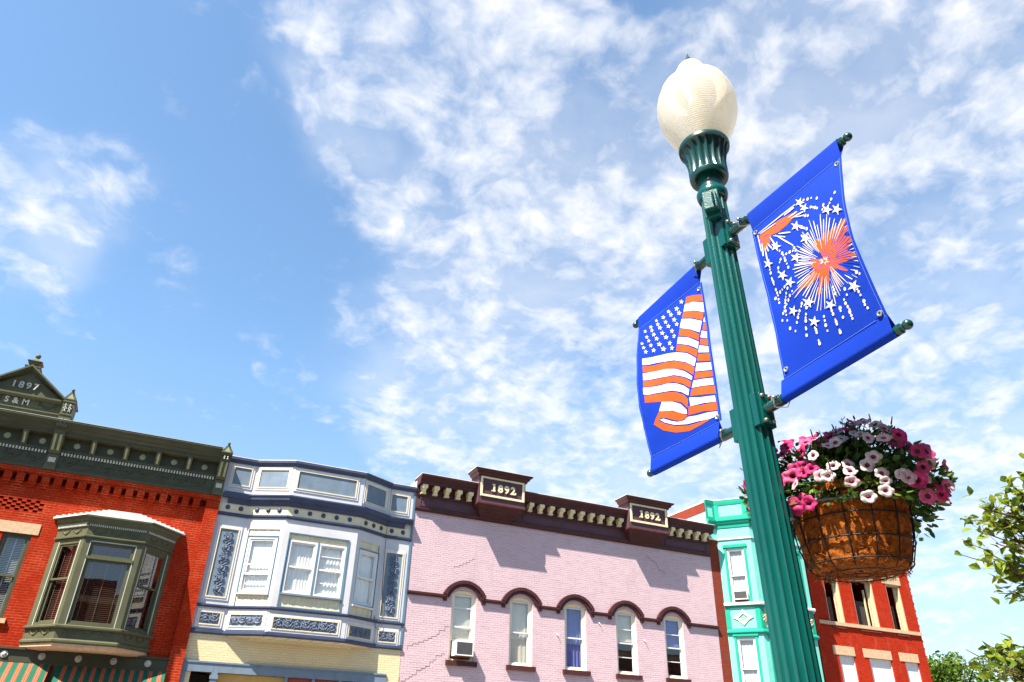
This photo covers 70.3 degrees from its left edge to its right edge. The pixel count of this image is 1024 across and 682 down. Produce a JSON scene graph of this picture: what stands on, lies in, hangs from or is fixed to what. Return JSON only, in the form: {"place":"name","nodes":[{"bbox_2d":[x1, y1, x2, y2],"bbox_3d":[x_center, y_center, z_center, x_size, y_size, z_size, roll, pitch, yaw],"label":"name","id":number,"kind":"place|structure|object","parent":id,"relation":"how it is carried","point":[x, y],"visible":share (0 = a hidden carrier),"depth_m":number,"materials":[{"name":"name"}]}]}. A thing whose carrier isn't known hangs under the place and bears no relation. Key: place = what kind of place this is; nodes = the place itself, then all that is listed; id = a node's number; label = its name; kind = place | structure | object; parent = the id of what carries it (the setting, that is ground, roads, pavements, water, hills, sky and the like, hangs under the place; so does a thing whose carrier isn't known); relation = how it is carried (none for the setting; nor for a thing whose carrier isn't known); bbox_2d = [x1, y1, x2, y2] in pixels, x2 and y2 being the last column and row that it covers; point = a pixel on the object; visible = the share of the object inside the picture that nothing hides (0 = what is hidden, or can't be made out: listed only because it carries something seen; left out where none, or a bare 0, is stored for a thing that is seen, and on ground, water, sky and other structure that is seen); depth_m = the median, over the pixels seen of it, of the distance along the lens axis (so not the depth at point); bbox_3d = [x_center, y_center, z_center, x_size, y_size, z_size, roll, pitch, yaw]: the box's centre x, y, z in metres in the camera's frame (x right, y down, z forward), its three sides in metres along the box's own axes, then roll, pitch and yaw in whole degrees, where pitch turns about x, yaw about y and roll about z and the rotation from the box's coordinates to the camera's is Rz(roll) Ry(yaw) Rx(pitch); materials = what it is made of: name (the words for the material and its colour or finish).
{"place":"outdoors","nodes":[
{"label":"outdoors","id":0,"kind":"place"},
{"bbox_2d":[0,354,232,681],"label":"brick building","id":1,"kind":"structure","parent":0,"point":[106,533],"depth_m":20.81,"materials":[{"name":"red brick"}]},
{"bbox_2d":[0,519,41,622],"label":"window","id":2,"kind":"structure","parent":1,"relation":"in","point":[8,526],"depth_m":19.92,"materials":[{"name":"green paint"}]},
{"bbox_2d":[19,510,184,656],"bbox_3d":[-11.242,6.530,20.106,3.500,3.875,1.264,15,-32,-21],"label":"bay window","id":3,"kind":"structure","parent":1,"relation":"in","point":[140,534],"depth_m":19.87,"materials":[{"name":"green paint"}]},
{"bbox_2d":[179,455,416,681],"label":"clapboard building","id":4,"kind":"structure","parent":0,"point":[305,575],"depth_m":22.53,"materials":[{"name":"beige paint"}]},
{"bbox_2d":[189,674,206,681],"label":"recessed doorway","id":5,"kind":"structure","parent":4,"relation":"in","point":[193,678],"depth_m":21.34,"materials":[{"name":"black"}]},
{"bbox_2d":[235,529,279,605],"bbox_3d":[-7.712,6.859,22.077,0.990,2.275,0.182,0,-30,3],"label":"window","id":6,"kind":"structure","parent":4,"relation":"in","point":[255,576],"depth_m":22.10,"materials":[{"name":"white glass"}]},
{"bbox_2d":[276,532,349,612],"bbox_3d":[-6.104,7.148,22.438,1.910,2.215,0.192,15,-32,-21],"label":"window","id":7,"kind":"structure","parent":4,"relation":"in","point":[300,563],"depth_m":22.29,"materials":[{"name":"white glass"}]},
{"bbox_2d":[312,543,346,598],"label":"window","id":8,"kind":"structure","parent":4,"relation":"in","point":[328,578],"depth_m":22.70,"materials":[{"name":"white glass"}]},
{"bbox_2d":[350,541,379,618],"bbox_3d":[-4.714,7.633,23.271,0.182,2.275,0.910,-19,-35,31],"label":"window","id":9,"kind":"structure","parent":4,"relation":"in","point":[362,605],"depth_m":23.33,"materials":[{"name":"glass"}]},
{"bbox_2d":[0,0,1023,681],"label":"sky","id":10,"kind":"structure","parent":0,"point":[395,241],"materials":[{"name":"blue"}]},
{"bbox_2d":[398,466,723,681],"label":"painted brick building","id":11,"kind":"structure","parent":0,"point":[511,578],"depth_m":26.36,"materials":[{"name":"pink brick"}]},
{"bbox_2d":[450,640,473,658],"bbox_3d":[-1.637,10.130,23.854,0.624,0.470,0.460,15,-32,-21],"label":"air conditioner","id":12,"kind":"object","parent":11,"relation":"attached to","point":[462,649],"visible":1,"depth_m":23.70,"materials":[{"name":"white paint"}]},
{"bbox_2d":[443,580,486,666],"bbox_3d":[-1.660,9.439,24.369,1.550,2.680,0.314,15,-32,-21],"label":"window","id":13,"kind":"structure","parent":11,"relation":"in","point":[463,602],"depth_m":24.57,"materials":[{"name":"white glass"}]},
{"bbox_2d":[502,587,542,671],"bbox_3d":[0.287,9.956,25.170,1.550,2.680,0.338,15,-32,-21],"label":"window","id":14,"kind":"structure","parent":11,"relation":"in","point":[520,627],"depth_m":25.27,"materials":[{"name":"beige glass"}]},
{"bbox_2d":[556,594,594,675],"bbox_3d":[2.237,10.470,25.966,1.550,2.680,0.352,15,-32,-21],"label":"window","id":15,"kind":"structure","parent":11,"relation":"in","point":[574,615],"depth_m":26.06,"materials":[{"name":"glass"}]},
{"bbox_2d":[608,600,644,679],"bbox_3d":[4.198,10.973,26.742,1.550,2.680,0.314,15,-32,-21],"label":"window","id":16,"kind":"structure","parent":11,"relation":"in","point":[625,627],"depth_m":26.98,"materials":[{"name":"beige paint"}]},
{"bbox_2d":[656,606,691,681],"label":"window","id":17,"kind":"structure","parent":11,"relation":"in","point":[672,639],"depth_m":27.78,"materials":[{"name":"beige paint"}]},
{"bbox_2d":[668,497,823,681],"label":"turquoise building","id":18,"kind":"structure","parent":0,"point":[745,645],"depth_m":29.37,"materials":[{"name":"teal paint"}]},
{"bbox_2d":[727,549,749,601],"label":"window","id":19,"kind":"structure","parent":18,"relation":"in","point":[736,560],"depth_m":29.77,"materials":[{"name":"white glass"}]},
{"bbox_2d":[733,590,748,600],"bbox_3d":[9.185,10.219,29.142,0.564,0.370,0.260,-12,-33,22],"label":"air conditioner","id":20,"kind":"object","parent":18,"relation":"attached to","point":[741,595],"visible":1,"depth_m":29.04,"materials":[{"name":"white paint"}]},
{"bbox_2d":[737,638,760,681],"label":"window","id":21,"kind":"structure","parent":18,"relation":"in","point":[749,664],"depth_m":28.09,"materials":[{"name":"white paint"}]},
{"bbox_2d":[633,53,913,681],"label":"street lamp","id":22,"kind":"object","parent":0,"point":[697,107],"visible":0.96,"depth_m":3.15,"materials":[{"name":"teal metal"}]},
{"bbox_2d":[636,266,723,474],"bbox_3d":[0.814,0.134,3.643,0.086,0.957,0.552,15,-32,-21],"label":"banner","id":23,"kind":"object","parent":22,"relation":"hanging from","point":[679,403],"visible":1,"depth_m":3.60,"materials":[{"name":"blue fabric"}]},
{"bbox_2d":[747,139,900,402],"bbox_3d":[1.202,-0.296,2.940,0.104,0.968,0.542,15,-32,-21],"label":"banner","id":24,"kind":"object","parent":22,"relation":"hanging from","point":[830,316],"visible":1,"depth_m":2.89,"materials":[{"name":"blue fabric"}]},
{"bbox_2d":[738,414,958,585],"bbox_3d":[1.391,0.655,3.022,0.830,0.646,0.764,-16,-34,27],"label":"hanging basket","id":25,"kind":"object","parent":22,"relation":"hanging from","point":[863,537],"visible":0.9,"depth_m":2.78,"materials":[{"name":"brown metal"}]},
{"bbox_2d":[803,556,932,681],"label":"corner brick building","id":26,"kind":"structure","parent":0,"point":[868,632],"depth_m":32.07,"materials":[{"name":"red brick"}]},
{"bbox_2d":[823,579,846,628],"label":"window","id":27,"kind":"structure","parent":26,"relation":"in","point":[835,589],"depth_m":32.06,"materials":[{"name":"beige wood"}]},
{"bbox_2d":[832,645,858,681],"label":"window","id":28,"kind":"structure","parent":26,"relation":"in","point":[849,672],"depth_m":30.78,"materials":[{"name":"white glass"}]},
{"bbox_2d":[850,579,881,632],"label":"window","id":29,"kind":"structure","parent":26,"relation":"in","point":[861,607],"depth_m":32.82,"materials":[{"name":"beige wood"}]},
{"bbox_2d":[862,648,894,681],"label":"window","id":30,"kind":"structure","parent":26,"relation":"in","point":[882,671],"depth_m":31.52,"materials":[{"name":"white glass"}]},
{"bbox_2d":[881,576,909,636],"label":"window","id":31,"kind":"structure","parent":26,"relation":"in","point":[895,589],"depth_m":33.68,"materials":[{"name":"beige wood"}]},
{"bbox_2d":[898,652,921,681],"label":"window","id":32,"kind":"structure","parent":26,"relation":"in","point":[913,672],"depth_m":32.28,"materials":[{"name":"white glass"}]},
{"bbox_2d":[927,650,1011,681],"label":"round tree","id":33,"kind":"object","parent":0,"point":[947,669],"visible":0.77,"depth_m":46.81,"materials":[{"name":"green plant"}]},
{"bbox_2d":[954,453,1023,681],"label":"leafy tree","id":34,"kind":"object","parent":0,"point":[1010,664],"visible":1,"depth_m":4.47,"materials":[{"name":"green plant"}]}
]}

